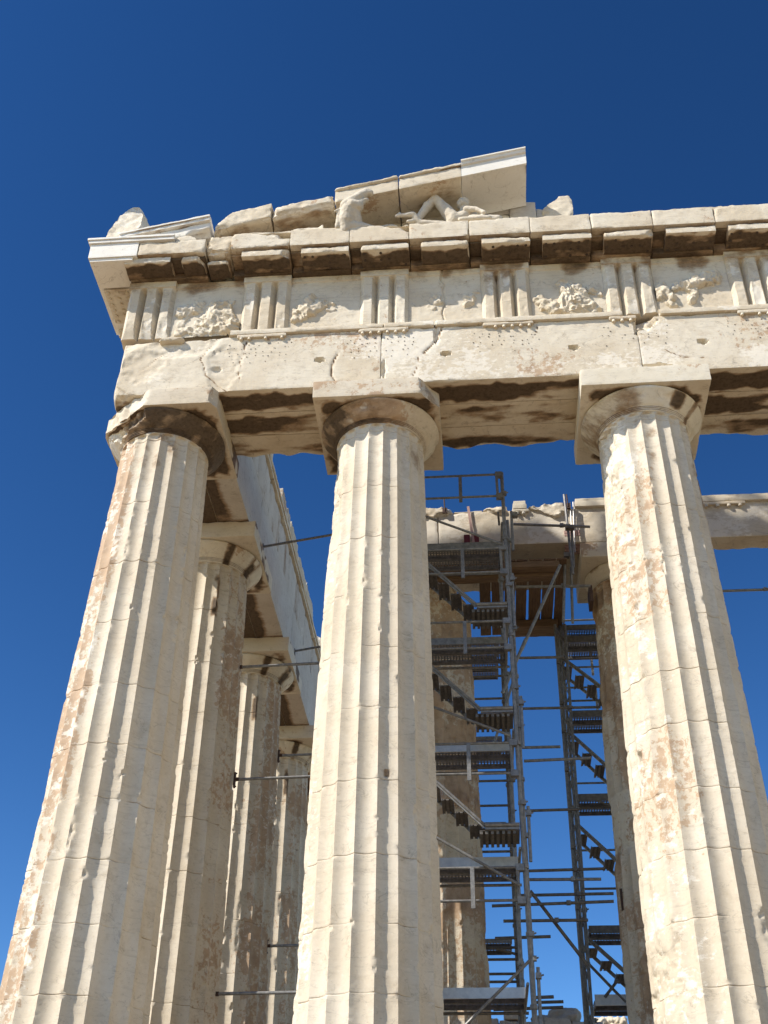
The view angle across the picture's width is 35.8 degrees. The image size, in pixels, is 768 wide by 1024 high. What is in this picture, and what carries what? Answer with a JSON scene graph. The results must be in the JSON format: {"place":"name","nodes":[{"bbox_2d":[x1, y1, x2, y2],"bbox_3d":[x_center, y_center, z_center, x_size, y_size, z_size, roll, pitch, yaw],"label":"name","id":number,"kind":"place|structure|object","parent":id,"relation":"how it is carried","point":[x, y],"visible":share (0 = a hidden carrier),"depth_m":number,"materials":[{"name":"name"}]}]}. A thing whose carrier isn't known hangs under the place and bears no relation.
{"place":"outdoors","nodes":[
{"label":"outdoors","id":0,"kind":"place"},
{"bbox_2d":[0,0,767,1023],"label":"sky","id":1,"kind":"structure","parent":0,"point":[171,110],"materials":[{"name":"blue"}]},
{"bbox_2d":[503,1011,517,1021],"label":"stone block","id":2,"kind":"structure","parent":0,"point":[511,1017],"depth_m":24.64,"materials":[{"name":"grey stone"}]},
{"bbox_2d":[491,1018,602,1023],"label":"ruined wall","id":3,"kind":"structure","parent":0,"point":[549,1021],"depth_m":24.53,"materials":[{"name":"grey stone"}]},
{"bbox_2d":[531,1015,548,1022],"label":"rock","id":4,"kind":"object","parent":3,"relation":"on","point":[544,1017],"visible":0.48,"depth_m":24.77,"materials":[{"name":"grey stone"}]},
{"bbox_2d":[548,1008,581,1023],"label":"rock","id":5,"kind":"object","parent":3,"relation":"on","point":[572,1014],"visible":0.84,"depth_m":24.75,"materials":[{"name":"grey stone"}]},
{"bbox_2d":[558,619,627,1023],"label":"stair tower","id":6,"kind":"structure","parent":0,"point":[607,1004],"depth_m":22.88,"materials":[{"name":"metal"}]},
{"bbox_3d":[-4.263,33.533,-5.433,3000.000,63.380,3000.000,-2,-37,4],"label":"ground","id":7,"kind":"structure","parent":0,"visible":0},
{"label":"stone steps","id":8,"kind":"object","parent":7,"relation":"on","visible":0},
{"bbox_2d":[0,387,238,1023],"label":"doric column","id":9,"kind":"structure","parent":8,"relation":"on","point":[83,944],"depth_m":16.17,"materials":[{"name":"stone"}]},
{"bbox_2d":[149,521,271,1023],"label":"doric column","id":10,"kind":"structure","parent":8,"relation":"on","point":[233,570],"depth_m":19.87,"materials":[{"name":"stone"}]},
{"bbox_2d":[215,991,295,995],"bbox_3d":[-1.495,7.377,18.235,2.233,0.060,0.052,-4,-37,6],"label":"tie bar","id":11,"kind":"object","parent":10,"relation":"attached to","point":[253,993],"visible":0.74,"depth_m":18.27,"materials":[{"name":"metal"}]},
{"bbox_2d":[233,772,310,787],"bbox_3d":[-1.463,4.541,20.311,2.263,0.270,0.078,-4,-37,6],"label":"tie bar","id":12,"kind":"object","parent":10,"relation":"attached to","point":[235,778],"visible":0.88,"depth_m":20.37,"materials":[{"name":"metal"}]},
{"bbox_2d":[240,662,319,668],"bbox_3d":[-1.476,2.768,21.640,2.353,0.060,0.052,-4,-37,6],"label":"tie bar","id":13,"kind":"object","parent":10,"relation":"attached to","point":[278,665],"visible":0.74,"depth_m":21.67,"materials":[{"name":"metal"}]},
{"bbox_2d":[217,637,301,1023],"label":"doric column","id":14,"kind":"structure","parent":8,"relation":"on","point":[247,923],"depth_m":23.83,"materials":[{"name":"stone"}]},
{"bbox_2d":[267,940,298,953],"bbox_3d":[-1.197,8.342,22.865,2.203,0.270,0.078,-4,-37,6],"label":"tie bar","id":15,"kind":"object","parent":14,"relation":"attached to","point":[283,945],"visible":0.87,"depth_m":22.95,"materials":[{"name":"metal"}]},
{"bbox_2d":[277,750,311,762],"bbox_3d":[-1.157,5.139,25.228,2.233,0.270,0.078,-4,-37,6],"label":"tie bar","id":16,"kind":"object","parent":14,"relation":"attached to","point":[289,755],"visible":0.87,"depth_m":25.31,"materials":[{"name":"metal"}]},
{"bbox_2d":[265,725,313,1023],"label":"doric column","id":17,"kind":"structure","parent":8,"relation":"on","point":[290,821],"depth_m":27.76,"materials":[{"name":"stone"}]},
{"bbox_2d":[104,287,320,795],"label":"entablature","id":18,"kind":"structure","parent":17,"relation":"on","point":[253,491],"depth_m":25.52,"materials":[{"name":"stone"}]},
{"bbox_2d":[263,534,331,549],"bbox_3d":[-1.292,0.532,23.700,2.349,0.280,0.102,-6,-37,10],"label":"tie bar","id":19,"kind":"object","parent":18,"relation":"attached to","point":[298,540],"visible":0.5,"depth_m":23.75,"materials":[{"name":"metal"}]},
{"bbox_2d":[294,646,320,654],"bbox_3d":[-1.026,3.055,27.310,2.151,0.280,0.102,-7,-37,10],"label":"tie bar","id":20,"kind":"object","parent":18,"relation":"attached to","point":[304,649],"visible":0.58,"depth_m":27.41,"materials":[{"name":"metal"}]},
{"bbox_2d":[306,796,308,835],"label":"doric column","id":21,"kind":"structure","parent":8,"relation":"on","point":[307,811],"depth_m":32.73,"materials":[{"name":"stone"}]},
{"bbox_2d":[292,377,443,1023],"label":"doric column","id":22,"kind":"structure","parent":8,"relation":"on","point":[370,944],"depth_m":15.91,"materials":[{"name":"stone"}]},
{"bbox_2d":[88,204,767,456],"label":"entablature","id":23,"kind":"structure","parent":22,"relation":"on","point":[503,331],"depth_m":20.27,"materials":[{"name":"stone"}]},
{"bbox_2d":[106,207,148,236],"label":"stone block","id":24,"kind":"structure","parent":23,"relation":"on","point":[134,218],"depth_m":21.86,"materials":[{"name":"stone"}]},
{"bbox_2d":[294,225,323,229],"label":"stone slab","id":25,"kind":"structure","parent":23,"relation":"on","point":[321,226],"depth_m":21.17,"materials":[{"name":"stone"}]},
{"bbox_2d":[119,147,542,248],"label":"pediment","id":26,"kind":"structure","parent":23,"relation":"on","point":[492,183],"depth_m":21.62,"materials":[{"name":"white stone"}]},
{"bbox_2d":[334,188,396,230],"bbox_3d":[-0.248,-5.173,21.397,1.414,1.026,0.657,31,-46,-34],"label":"horse head sculpture","id":27,"kind":"object","parent":23,"relation":"on","point":[348,212],"visible":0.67,"depth_m":21.02,"materials":[{"name":"stone"}]},
{"bbox_2d":[395,194,501,225],"bbox_3d":[1.169,-5.353,21.468,1.925,1.107,0.403,-2,-37,4],"label":"reclining figure sculpture","id":28,"kind":"object","parent":23,"relation":"on","point":[449,213],"visible":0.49,"depth_m":21.37,"materials":[{"name":"stone"}]},
{"bbox_2d":[542,196,572,216],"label":"stone block","id":29,"kind":"structure","parent":23,"relation":"on","point":[561,205],"depth_m":22.22,"materials":[{"name":"stone"}]},
{"bbox_2d":[429,586,491,1023],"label":"doric column","id":30,"kind":"structure","parent":8,"relation":"on","point":[465,963],"depth_m":20.25,"materials":[{"name":"stone"}]},
{"bbox_2d":[471,623,527,1023],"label":"scaffold tower","id":31,"kind":"structure","parent":8,"relation":"on","point":[496,948],"depth_m":21.98,"materials":[{"name":"metal"}]},
{"bbox_2d":[424,471,623,1023],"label":"stair scaffold","id":32,"kind":"object","parent":8,"relation":"on","point":[496,869],"visible":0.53,"depth_m":19.47,"materials":[{"name":"metal"}]},
{"bbox_2d":[562,494,574,623],"bbox_3d":[3.542,0.917,23.164,0.333,2.854,0.611,8,-37,-10],"label":"scaffold tube","id":33,"kind":"object","parent":32,"relation":"attached to","point":[569,530],"visible":0.98,"depth_m":22.96,"materials":[{"name":"metal"}]},
{"bbox_2d":[554,623,593,1023],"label":"lattice mast","id":34,"kind":"object","parent":8,"relation":"on","point":[587,1001],"visible":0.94,"depth_m":21.88,"materials":[{"name":"metal"}]},
{"bbox_2d":[428,558,566,636],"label":"timber deck","id":35,"kind":"structure","parent":34,"relation":"on","point":[533,571],"depth_m":23.75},
{"bbox_2d":[576,542,653,1023],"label":"doric column","id":36,"kind":"structure","parent":8,"relation":"on","point":[593,568],"depth_m":20.87,"materials":[{"name":"stone"}]},
{"bbox_2d":[426,493,767,591],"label":"beam","id":37,"kind":"structure","parent":36,"relation":"on","point":[737,521],"depth_m":23.65,"materials":[{"name":"stone"}]},
{"bbox_2d":[442,499,446,513],"bbox_3d":[1.233,-0.113,24.091,0.100,0.340,0.074,-2,-37,4],"label":"iron pin","id":38,"kind":"object","parent":37,"relation":"on","point":[444,510],"visible":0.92,"depth_m":24.01,"materials":[{"name":"grey metal"}]},
{"bbox_2d":[464,506,478,542],"bbox_3d":[1.742,0.284,23.791,0.300,0.965,0.051,-2,-37,4],"label":"clamp strap","id":39,"kind":"object","parent":37,"relation":"hanging from","point":[473,537],"visible":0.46,"depth_m":23.62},
{"bbox_2d":[566,494,570,509],"bbox_3d":[3.694,-0.206,23.907,0.100,0.340,0.074,-2,-37,4],"label":"iron pin","id":40,"kind":"object","parent":37,"relation":"attached to","point":[568,506],"visible":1,"depth_m":23.83,"materials":[{"name":"grey metal"}]},
{"bbox_2d":[564,502,579,553],"bbox_3d":[3.734,0.403,23.662,0.310,1.271,0.325,-2,-37,4],"label":"clamp strap","id":41,"kind":"object","parent":37,"relation":"attached to","point":[576,546],"visible":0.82,"depth_m":23.50,"materials":[{"name":"metal"}]},
{"bbox_2d":[722,587,767,591],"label":"scaffold tube","id":42,"kind":"object","parent":36,"relation":"attached to","point":[747,590],"visible":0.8,"depth_m":23.27,"materials":[{"name":"metal"}]},
{"bbox_2d":[574,364,767,1023],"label":"doric column","id":43,"kind":"structure","parent":8,"relation":"on","point":[699,801],"depth_m":15.77,"materials":[{"name":"stone"}]},
{"bbox_3d":[7.284,18.676,35.055,2.362,6.341,1.268,-2,-37,4],"label":"rubble wall","id":44,"kind":"object","parent":8,"relation":"on","visible":0},
{"bbox_2d":[613,1016,627,1023],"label":"rock","id":45,"kind":"object","parent":44,"relation":"on","point":[620,1020],"visible":1,"depth_m":36.65,"materials":[{"name":"stone"}]},
{"bbox_3d":[6.823,15.962,36.735,0.359,0.235,0.265,-2,-37,4],"label":"rock","id":46,"kind":"object","parent":44,"relation":"on","visible":0},
{"bbox_2d":[594,1016,605,1023],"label":"rock","id":47,"kind":"object","parent":46,"relation":"on","point":[602,1019],"visible":0.61,"depth_m":36.70,"materials":[{"name":"stone"}]},
{"bbox_2d":[605,1016,613,1023],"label":"rock","id":48,"kind":"object","parent":46,"relation":"on","point":[609,1020],"visible":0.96,"depth_m":36.74,"materials":[{"name":"stone"}]}
]}

